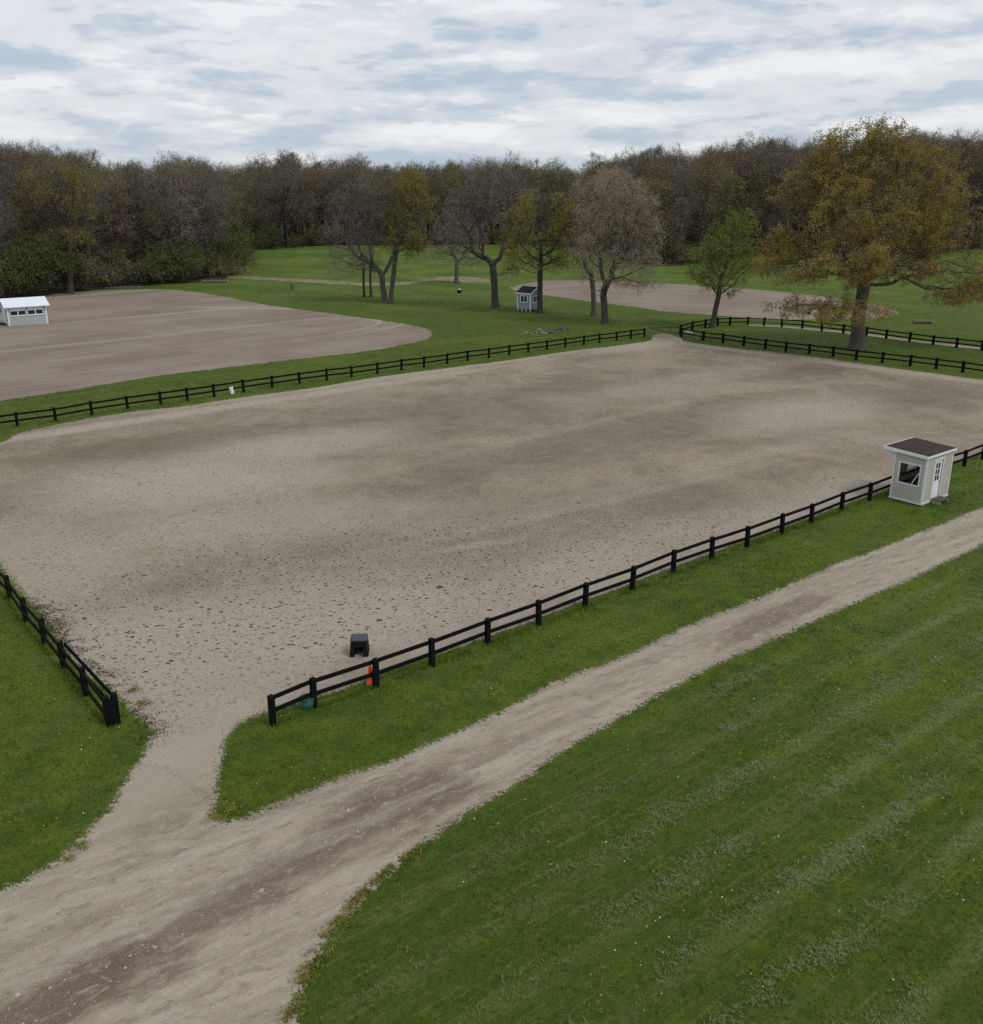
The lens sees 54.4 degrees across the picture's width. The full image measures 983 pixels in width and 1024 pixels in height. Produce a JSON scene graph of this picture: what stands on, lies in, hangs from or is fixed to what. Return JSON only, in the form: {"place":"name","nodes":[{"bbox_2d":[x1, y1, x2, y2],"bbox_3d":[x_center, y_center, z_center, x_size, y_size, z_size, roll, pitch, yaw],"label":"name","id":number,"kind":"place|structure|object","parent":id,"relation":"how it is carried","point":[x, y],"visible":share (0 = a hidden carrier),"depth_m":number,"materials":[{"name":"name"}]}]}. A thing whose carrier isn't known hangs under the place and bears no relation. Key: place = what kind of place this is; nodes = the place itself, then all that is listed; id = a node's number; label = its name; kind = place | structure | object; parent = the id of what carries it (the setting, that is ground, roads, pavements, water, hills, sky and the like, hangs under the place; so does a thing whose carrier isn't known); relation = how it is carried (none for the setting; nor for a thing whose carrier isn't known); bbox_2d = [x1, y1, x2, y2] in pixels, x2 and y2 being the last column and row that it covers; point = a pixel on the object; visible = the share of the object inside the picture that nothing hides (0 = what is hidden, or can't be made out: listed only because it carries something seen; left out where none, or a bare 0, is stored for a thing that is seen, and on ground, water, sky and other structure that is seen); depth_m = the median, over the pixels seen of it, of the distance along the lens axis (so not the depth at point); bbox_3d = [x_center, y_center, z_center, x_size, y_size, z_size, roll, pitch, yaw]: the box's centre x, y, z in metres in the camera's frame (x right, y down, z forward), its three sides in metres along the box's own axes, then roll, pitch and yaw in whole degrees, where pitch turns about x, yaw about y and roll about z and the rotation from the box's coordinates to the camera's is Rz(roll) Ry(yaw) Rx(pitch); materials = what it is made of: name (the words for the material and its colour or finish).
{"place":"outdoors","nodes":[
{"label":"outdoors","id":0,"kind":"place"},
{"bbox_2d":[223,276,490,285],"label":"meadow track","id":1,"kind":"structure","parent":0,"point":[468,280],"depth_m":175.42,"materials":[{"name":"beige gravel"}]},
{"bbox_2d":[0,228,982,1023],"bbox_3d":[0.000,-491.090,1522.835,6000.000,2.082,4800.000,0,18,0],"label":"grass ground","id":2,"kind":"structure","parent":0,"point":[452,320],"depth_m":26.60,"materials":[{"name":"green plant"}]},
{"bbox_2d":[0,196,22,272],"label":"woodland tree","id":3,"kind":"object","parent":2,"relation":"on","point":[2,222],"visible":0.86,"depth_m":141.70,"materials":[{"name":"brown plant"}]},
{"bbox_2d":[0,176,31,294],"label":"woodland tree","id":4,"kind":"object","parent":2,"relation":"on","point":[8,241],"visible":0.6,"depth_m":146.95,"materials":[{"name":"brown plant"}]},
{"bbox_2d":[0,242,50,297],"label":"woodland bush","id":5,"kind":"object","parent":2,"relation":"on","point":[3,277],"visible":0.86,"depth_m":142.94,"materials":[{"name":"green plant"}]},
{"bbox_2d":[16,269,60,294],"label":"woodland bush","id":6,"kind":"object","parent":2,"relation":"on","point":[47,285],"visible":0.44,"depth_m":148.55,"materials":[{"name":"green plant"}]},
{"bbox_2d":[0,225,77,295],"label":"woodland bush","id":7,"kind":"object","parent":2,"relation":"on","point":[62,260],"visible":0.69,"depth_m":146.16,"materials":[{"name":"green plant"}]},
{"bbox_2d":[10,153,71,288],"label":"woodland tree","id":8,"kind":"object","parent":2,"relation":"on","point":[56,286],"visible":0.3,"depth_m":154.35,"materials":[{"name":"brown plant"}]},
{"bbox_2d":[24,204,61,291],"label":"woodland tree","id":9,"kind":"object","parent":2,"relation":"on","point":[38,222],"visible":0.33,"depth_m":151.26,"materials":[{"name":"brown plant"}]},
{"bbox_2d":[8,154,105,293],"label":"olive tree","id":10,"kind":"object","parent":2,"relation":"on","point":[68,234],"visible":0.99,"depth_m":147.84,"materials":[{"name":"green plant"}]},
{"bbox_2d":[0,572,120,727],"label":"paddock fence","id":11,"kind":"object","parent":2,"relation":"on","point":[109,709],"visible":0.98,"depth_m":30.47,"materials":[{"name":"black paint"}]},
{"bbox_2d":[38,248,93,288],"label":"woodland bush","id":12,"kind":"object","parent":2,"relation":"on","point":[77,276],"visible":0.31,"depth_m":154.38,"materials":[{"name":"green plant"}]},
{"bbox_2d":[41,249,122,290],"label":"woodland bush","id":13,"kind":"object","parent":2,"relation":"on","point":[86,262],"visible":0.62,"depth_m":155.07,"materials":[{"name":"green plant"}]},
{"bbox_2d":[51,158,116,286],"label":"woodland tree","id":14,"kind":"object","parent":2,"relation":"on","point":[88,248],"visible":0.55,"depth_m":158.50,"materials":[{"name":"brown plant"}]},
{"bbox_2d":[19,597,187,746],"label":"weeds","id":15,"kind":"object","parent":2,"relation":"on","point":[65,635],"visible":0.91,"depth_m":33.08,"materials":[{"name":"green plant"}]},
{"bbox_2d":[79,238,131,287],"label":"woodland bush","id":16,"kind":"object","parent":2,"relation":"on","point":[105,256],"visible":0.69,"depth_m":161.71,"materials":[{"name":"green plant"}]},
{"bbox_2d":[80,174,140,284],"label":"woodland tree","id":17,"kind":"object","parent":2,"relation":"on","point":[116,228],"visible":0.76,"depth_m":161.85,"materials":[{"name":"brown plant"}]},
{"bbox_2d":[91,259,139,285],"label":"woodland bush","id":18,"kind":"object","parent":2,"relation":"on","point":[124,269],"visible":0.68,"depth_m":162.90,"materials":[{"name":"green plant"}]},
{"bbox_2d":[94,173,143,282],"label":"woodland tree","id":19,"kind":"object","parent":2,"relation":"on","point":[115,223],"visible":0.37,"depth_m":166.32,"materials":[{"name":"brown plant"}]},
{"bbox_2d":[96,247,165,285],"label":"woodland bush","id":20,"kind":"object","parent":2,"relation":"on","point":[139,273],"visible":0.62,"depth_m":164.34,"materials":[{"name":"green plant"}]},
{"bbox_2d":[113,165,174,280],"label":"woodland tree","id":21,"kind":"object","parent":2,"relation":"on","point":[148,216],"visible":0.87,"depth_m":165.83,"materials":[{"name":"brown plant"}]},
{"bbox_2d":[129,238,201,283],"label":"woodland bush","id":22,"kind":"object","parent":2,"relation":"on","point":[158,259],"visible":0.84,"depth_m":167.66,"materials":[{"name":"green plant"}]},
{"bbox_2d":[128,152,205,281],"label":"woodland tree","id":23,"kind":"object","parent":2,"relation":"on","point":[174,217],"visible":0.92,"depth_m":168.61,"materials":[{"name":"brown plant"}]},
{"bbox_2d":[138,161,206,277],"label":"woodland tree","id":24,"kind":"object","parent":2,"relation":"on","point":[177,194],"visible":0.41,"depth_m":173.81,"materials":[{"name":"brown plant"}]},
{"bbox_2d":[143,237,207,281],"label":"woodland bush","id":25,"kind":"object","parent":2,"relation":"on","point":[184,251],"visible":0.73,"depth_m":169.37,"materials":[{"name":"green plant"}]},
{"bbox_2d":[158,160,215,275],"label":"woodland tree","id":26,"kind":"object","parent":2,"relation":"on","point":[197,179],"visible":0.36,"depth_m":179.80,"materials":[{"name":"brown plant"}]},
{"bbox_2d":[180,172,230,277],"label":"woodland tree","id":27,"kind":"object","parent":2,"relation":"on","point":[204,229],"visible":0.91,"depth_m":175.68,"materials":[{"name":"brown plant"}]},
{"bbox_2d":[183,250,229,279],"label":"woodland bush","id":28,"kind":"object","parent":2,"relation":"on","point":[203,264],"visible":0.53,"depth_m":174.98,"materials":[{"name":"green plant"}]},
{"bbox_2d":[182,164,236,273],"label":"woodland tree","id":29,"kind":"object","parent":2,"relation":"on","point":[209,201],"visible":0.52,"depth_m":184.03,"materials":[{"name":"brown plant"}]},
{"bbox_2d":[177,167,245,250],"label":"woodland tree","id":30,"kind":"object","parent":2,"relation":"on","point":[231,216],"visible":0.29,"depth_m":188.51,"materials":[{"name":"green plant"}]},
{"bbox_2d":[194,246,235,277],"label":"woodland bush","id":31,"kind":"object","parent":2,"relation":"on","point":[210,259],"visible":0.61,"depth_m":179.21,"materials":[{"name":"green plant"}]},
{"bbox_2d":[0,289,432,400],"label":"riding ring","id":32,"kind":"object","parent":2,"relation":"on","point":[82,339],"visible":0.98,"depth_m":105.60,"materials":[{"name":"beige sand"}]},
{"bbox_2d":[0,296,49,325],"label":"white hut","id":33,"kind":"object","parent":32,"relation":"on","point":[24,311],"visible":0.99,"depth_m":115.50,"materials":[{"name":"grey wood"}]},
{"bbox_2d":[197,231,248,274],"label":"woodland bush","id":34,"kind":"object","parent":2,"relation":"on","point":[232,243],"visible":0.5,"depth_m":185.77,"materials":[{"name":"green plant"}]},
{"bbox_2d":[220,165,259,232],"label":"woodland tree","id":35,"kind":"object","parent":2,"relation":"on","point":[247,197],"visible":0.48,"depth_m":251.31,"materials":[{"name":"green plant"}]},
{"bbox_2d":[58,685,424,1023],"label":"verge grass","id":36,"kind":"structure","parent":2,"relation":"on","point":[353,901],"depth_m":21.32,"materials":[{"name":"green plant"}]},
{"bbox_2d":[229,231,257,264],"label":"woodland bush","id":37,"kind":"object","parent":2,"relation":"on","point":[242,238],"visible":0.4,"depth_m":203.97,"materials":[{"name":"green plant"}]},
{"bbox_2d":[236,172,273,248],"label":"woodland tree","id":38,"kind":"object","parent":2,"relation":"on","point":[262,206],"visible":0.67,"depth_m":258.84,"materials":[{"name":"brown plant"}]},
{"bbox_2d":[246,219,287,248],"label":"woodland bush","id":39,"kind":"object","parent":2,"relation":"on","point":[272,233],"visible":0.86,"depth_m":260.98,"materials":[{"name":"green plant"}]},
{"bbox_2d":[254,165,286,246],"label":"woodland tree","id":40,"kind":"object","parent":2,"relation":"on","point":[271,185],"visible":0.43,"depth_m":270.40,"materials":[{"name":"brown plant"}]},
{"bbox_2d":[267,165,299,245],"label":"woodland tree","id":41,"kind":"object","parent":2,"relation":"on","point":[284,170],"visible":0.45,"depth_m":275.71,"materials":[{"name":"brown plant"}]},
{"bbox_2d":[266,168,309,247],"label":"woodland tree","id":42,"kind":"object","parent":2,"relation":"on","point":[288,189],"visible":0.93,"depth_m":269.09,"materials":[{"name":"brown plant"}]},
{"bbox_2d":[277,160,315,244],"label":"woodland tree","id":43,"kind":"object","parent":2,"relation":"on","point":[298,219],"visible":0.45,"depth_m":279.06,"materials":[{"name":"brown plant"}]},
{"bbox_2d":[286,168,319,245],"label":"woodland tree","id":44,"kind":"object","parent":2,"relation":"on","point":[304,213],"visible":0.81,"depth_m":276.14,"materials":[{"name":"brown plant"}]},
{"bbox_2d":[300,164,327,245],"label":"woodland tree","id":45,"kind":"object","parent":2,"relation":"on","point":[312,197],"visible":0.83,"depth_m":278.95,"materials":[{"name":"brown plant"}]},
{"bbox_2d":[296,150,333,244],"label":"woodland tree","id":46,"kind":"object","parent":2,"relation":"on","point":[319,207],"visible":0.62,"depth_m":282.25,"materials":[{"name":"grey plant"}]},
{"bbox_2d":[0,328,645,425],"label":"paddock fence","id":47,"kind":"object","parent":2,"relation":"on","point":[187,395],"visible":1,"depth_m":79.31,"materials":[{"name":"black paint"}]},
{"bbox_2d":[319,165,347,244],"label":"woodland tree","id":48,"kind":"object","parent":2,"relation":"on","point":[330,188],"visible":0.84,"depth_m":280.94,"materials":[{"name":"brown plant"}]},
{"bbox_2d":[322,153,364,239],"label":"woodland tree","id":49,"kind":"object","parent":2,"relation":"on","point":[343,186],"visible":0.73,"depth_m":283.24,"materials":[{"name":"brown plant"}]},
{"bbox_2d":[316,167,422,301],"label":"bare tree","id":50,"kind":"object","parent":2,"relation":"on","point":[380,272],"visible":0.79,"depth_m":137.23,"materials":[{"name":"brown plant"}]},
{"bbox_2d":[359,167,399,244],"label":"woodland tree","id":51,"kind":"object","parent":2,"relation":"on","point":[381,223],"visible":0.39,"depth_m":282.51,"materials":[{"name":"brown plant"}]},
{"bbox_2d":[379,163,438,303],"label":"yellow tree","id":52,"kind":"object","parent":2,"relation":"on","point":[409,182],"visible":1,"depth_m":134.02,"materials":[{"name":"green plant"}]},
{"bbox_2d":[413,162,445,242],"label":"woodland tree","id":53,"kind":"object","parent":2,"relation":"on","point":[434,179],"visible":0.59,"depth_m":287.18,"materials":[{"name":"brown plant"}]},
{"bbox_2d":[421,205,488,283],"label":"bare tree","id":54,"kind":"object","parent":2,"relation":"on","point":[456,278],"visible":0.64,"depth_m":167.81,"materials":[{"name":"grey plant"}]},
{"bbox_2d":[442,165,475,242],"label":"woodland tree","id":55,"kind":"object","parent":2,"relation":"on","point":[455,178],"visible":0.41,"depth_m":288.80,"materials":[{"name":"brown plant"}]},
{"bbox_2d":[431,159,542,307],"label":"bare tree","id":56,"kind":"object","parent":2,"relation":"on","point":[494,281],"visible":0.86,"depth_m":130.18,"materials":[{"name":"brown plant"}]},
{"bbox_2d":[0,127,982,291],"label":"deep woodland","id":57,"kind":"object","parent":2,"relation":"on","point":[10,162],"visible":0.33,"depth_m":256.57,"materials":[{"name":"plant"}]},
{"bbox_2d":[470,161,512,241],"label":"woodland tree","id":58,"kind":"object","parent":2,"relation":"on","point":[482,165],"visible":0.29,"depth_m":287.23,"materials":[{"name":"brown plant"}]},
{"bbox_2d":[486,164,523,228],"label":"woodland tree","id":59,"kind":"object","parent":2,"relation":"on","point":[516,169],"visible":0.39,"depth_m":286.24,"materials":[{"name":"brown plant"}]},
{"bbox_2d":[515,286,543,311],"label":"garden shed","id":60,"kind":"structure","parent":2,"relation":"on","point":[527,298],"depth_m":128.85,"materials":[{"name":"blue"}]},
{"bbox_2d":[523,172,553,244],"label":"woodland tree","id":61,"kind":"object","parent":2,"relation":"on","point":[543,191],"visible":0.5,"depth_m":279.89,"materials":[{"name":"brown plant"}]},
{"bbox_2d":[491,186,597,312],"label":"yellow tree","id":62,"kind":"object","parent":2,"relation":"on","point":[540,255],"visible":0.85,"depth_m":124.37,"materials":[{"name":"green plant"}]},
{"bbox_2d":[537,156,580,238],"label":"woodland tree","id":63,"kind":"object","parent":2,"relation":"on","point":[557,178],"visible":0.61,"depth_m":277.25,"materials":[{"name":"brown plant"}]},
{"bbox_2d":[561,163,641,316],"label":"budding tree","id":64,"kind":"object","parent":2,"relation":"on","point":[591,276],"visible":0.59,"depth_m":120.70,"materials":[{"name":"brown plant"}]},
{"bbox_2d":[571,164,668,323],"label":"budding tree","id":65,"kind":"object","parent":2,"relation":"on","point":[622,216],"visible":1,"depth_m":112.98,"materials":[{"name":"brown plant"}]},
{"bbox_2d":[267,444,982,726],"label":"paddock fence","id":66,"kind":"object","parent":2,"relation":"on","point":[311,682],"visible":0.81,"depth_m":35.08,"materials":[{"name":"black paint"}]},
{"bbox_2d":[625,145,679,223],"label":"woodland tree","id":67,"kind":"object","parent":2,"relation":"on","point":[657,153],"visible":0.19,"depth_m":232.60,"materials":[{"name":"brown plant"}]},
{"bbox_2d":[627,154,681,262],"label":"woodland tree","id":68,"kind":"object","parent":2,"relation":"on","point":[661,182],"visible":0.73,"depth_m":213.29,"materials":[{"name":"brown plant"}]},
{"bbox_2d":[352,558,982,1023],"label":"grass clippings","id":69,"kind":"object","parent":2,"relation":"on","point":[778,876],"depth_m":22.78,"materials":[{"name":"green plant"}]},
{"bbox_2d":[643,225,692,263],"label":"woodland bush","id":70,"kind":"object","parent":2,"relation":"on","point":[666,250],"visible":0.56,"depth_m":213.43,"materials":[{"name":"green plant"}]},
{"bbox_2d":[659,197,693,263],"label":"woodland tree","id":71,"kind":"object","parent":2,"relation":"on","point":[676,221],"visible":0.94,"depth_m":212.15,"materials":[{"name":"brown plant"}]},
{"bbox_2d":[659,238,709,263],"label":"woodland bush","id":72,"kind":"object","parent":2,"relation":"on","point":[682,250],"visible":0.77,"depth_m":213.04,"materials":[{"name":"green plant"}]},
{"bbox_2d":[664,156,705,261],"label":"woodland tree","id":73,"kind":"object","parent":2,"relation":"on","point":[686,170],"visible":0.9,"depth_m":214.72,"materials":[{"name":"brown plant"}]},
{"bbox_2d":[674,167,725,252],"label":"woodland tree","id":74,"kind":"object","parent":2,"relation":"on","point":[704,201],"visible":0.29,"depth_m":224.16,"materials":[{"name":"brown plant"}]},
{"bbox_2d":[510,280,898,319],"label":"back riding ring","id":75,"kind":"object","parent":2,"relation":"on","point":[682,298],"visible":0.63,"depth_m":145.14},
{"bbox_2d":[680,154,732,241],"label":"woodland tree","id":76,"kind":"object","parent":2,"relation":"on","point":[706,200],"visible":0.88,"depth_m":218.56,"materials":[{"name":"brown plant"}]},
{"bbox_2d":[680,207,765,327],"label":"green tree","id":77,"kind":"object","parent":2,"relation":"on","point":[719,286],"visible":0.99,"depth_m":110.61,"materials":[{"name":"green plant"}]},
{"bbox_2d":[711,170,748,248],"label":"woodland tree","id":78,"kind":"object","parent":2,"relation":"on","point":[730,209],"visible":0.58,"depth_m":226.44,"materials":[{"name":"brown plant"}]},
{"bbox_2d":[727,144,779,254],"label":"woodland tree","id":79,"kind":"object","parent":2,"relation":"on","point":[756,172],"visible":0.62,"depth_m":233.64,"materials":[{"name":"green plant"}]},
{"bbox_2d":[737,149,800,253],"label":"woodland tree","id":80,"kind":"object","parent":2,"relation":"on","point":[774,208],"visible":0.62,"depth_m":234.19,"materials":[{"name":"brown plant"}]},
{"bbox_2d":[764,150,800,243],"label":"woodland tree","id":81,"kind":"object","parent":2,"relation":"on","point":[778,169],"visible":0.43,"depth_m":236.18,"materials":[{"name":"brown plant"}]},
{"bbox_2d":[784,135,825,243],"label":"woodland tree","id":82,"kind":"object","parent":2,"relation":"on","point":[804,220],"visible":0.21,"depth_m":237.44,"materials":[{"name":"brown plant"}]},
{"bbox_2d":[679,317,982,349],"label":"paddock fence","id":83,"kind":"object","parent":2,"relation":"on","point":[843,329],"visible":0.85,"depth_m":108.75,"materials":[{"name":"black paint"}]},
{"bbox_2d":[680,327,982,372],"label":"paddock fence","id":84,"kind":"object","parent":2,"relation":"on","point":[856,355],"visible":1,"depth_m":92.83,"materials":[{"name":"black paint"}]},
{"bbox_2d":[752,113,982,350],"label":"oak tree","id":85,"kind":"object","parent":2,"relation":"on","point":[872,260],"visible":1,"depth_m":91.01,"materials":[{"name":"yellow plant"}]},
{"bbox_2d":[875,135,948,233],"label":"woodland tree","id":86,"kind":"object","parent":2,"relation":"on","point":[911,171],"visible":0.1,"depth_m":243.34,"materials":[{"name":"brown plant"}]},
{"bbox_2d":[884,437,956,505],"bbox_3d":[22.092,-2.139,49.602,2.940,2.690,2.390,-14,23,-36],"label":"judge booth","id":87,"kind":"object","parent":2,"relation":"on","point":[921,472],"visible":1,"depth_m":48.81,"materials":[{"name":"beige wood"}]},
{"bbox_2d":[896,460,921,487],"bbox_3d":[21.250,-1.937,48.596,0.058,1.170,1.210,-14,23,-36],"label":"window","id":88,"kind":"structure","parent":87,"relation":"in","point":[910,473],"depth_m":48.62,"materials":[{"name":"white paint"}]},
{"bbox_2d":[931,459,942,497],"bbox_3d":[22.746,-1.681,48.840,0.740,2.000,0.090,-14,23,-36],"label":"door","id":89,"kind":"structure","parent":87,"relation":"in","point":[937,474],"depth_m":48.88,"materials":[{"name":"white paint"}]},
{"bbox_2d":[945,136,982,248],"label":"woodland tree","id":90,"kind":"object","parent":2,"relation":"on","point":[972,153],"visible":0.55,"depth_m":252.97,"materials":[{"name":"brown plant"}]},
{"bbox_2d":[961,160,982,248],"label":"woodland tree","id":91,"kind":"object","parent":2,"relation":"on","point":[978,203],"visible":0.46,"depth_m":256.42,"materials":[{"name":"brown plant"}]},
{"bbox_2d":[0,334,982,820],"bbox_3d":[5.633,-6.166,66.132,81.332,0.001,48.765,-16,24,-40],"label":"arena sand","id":92,"kind":"structure","parent":0,"point":[676,408],"depth_m":50.01,"materials":[{"name":"beige sand"}]},
{"bbox_2d":[350,634,369,656],"bbox_3d":[-4.539,4.574,32.831,0.640,0.620,0.600,-1,18,-2],"label":"mounting block","id":93,"kind":"object","parent":92,"relation":"on","point":[359,641],"depth_m":32.61,"materials":[{"name":"black plastic"}]},
{"bbox_2d":[0,507,982,1023],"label":"gravel road","id":94,"kind":"structure","parent":0,"point":[298,879],"depth_m":22.87,"materials":[{"name":"beige gravel"}]},
{"bbox_2d":[0,219,982,311],"bbox_3d":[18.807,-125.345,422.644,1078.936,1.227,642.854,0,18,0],"label":"forest floor","id":95,"kind":"structure","parent":0,"point":[43,291],"depth_m":192.16,"materials":[{"name":"brown plant"}]},
{"bbox_2d":[0,0,982,176],"label":"sky","id":96,"kind":"structure","parent":0,"point":[391,81],"materials":[{"name":"white"}]},
{"bbox_2d":[747,324,980,348],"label":"back track","id":97,"kind":"structure","parent":0,"point":[918,341],"depth_m":106.23,"materials":[{"name":"beige gravel"}]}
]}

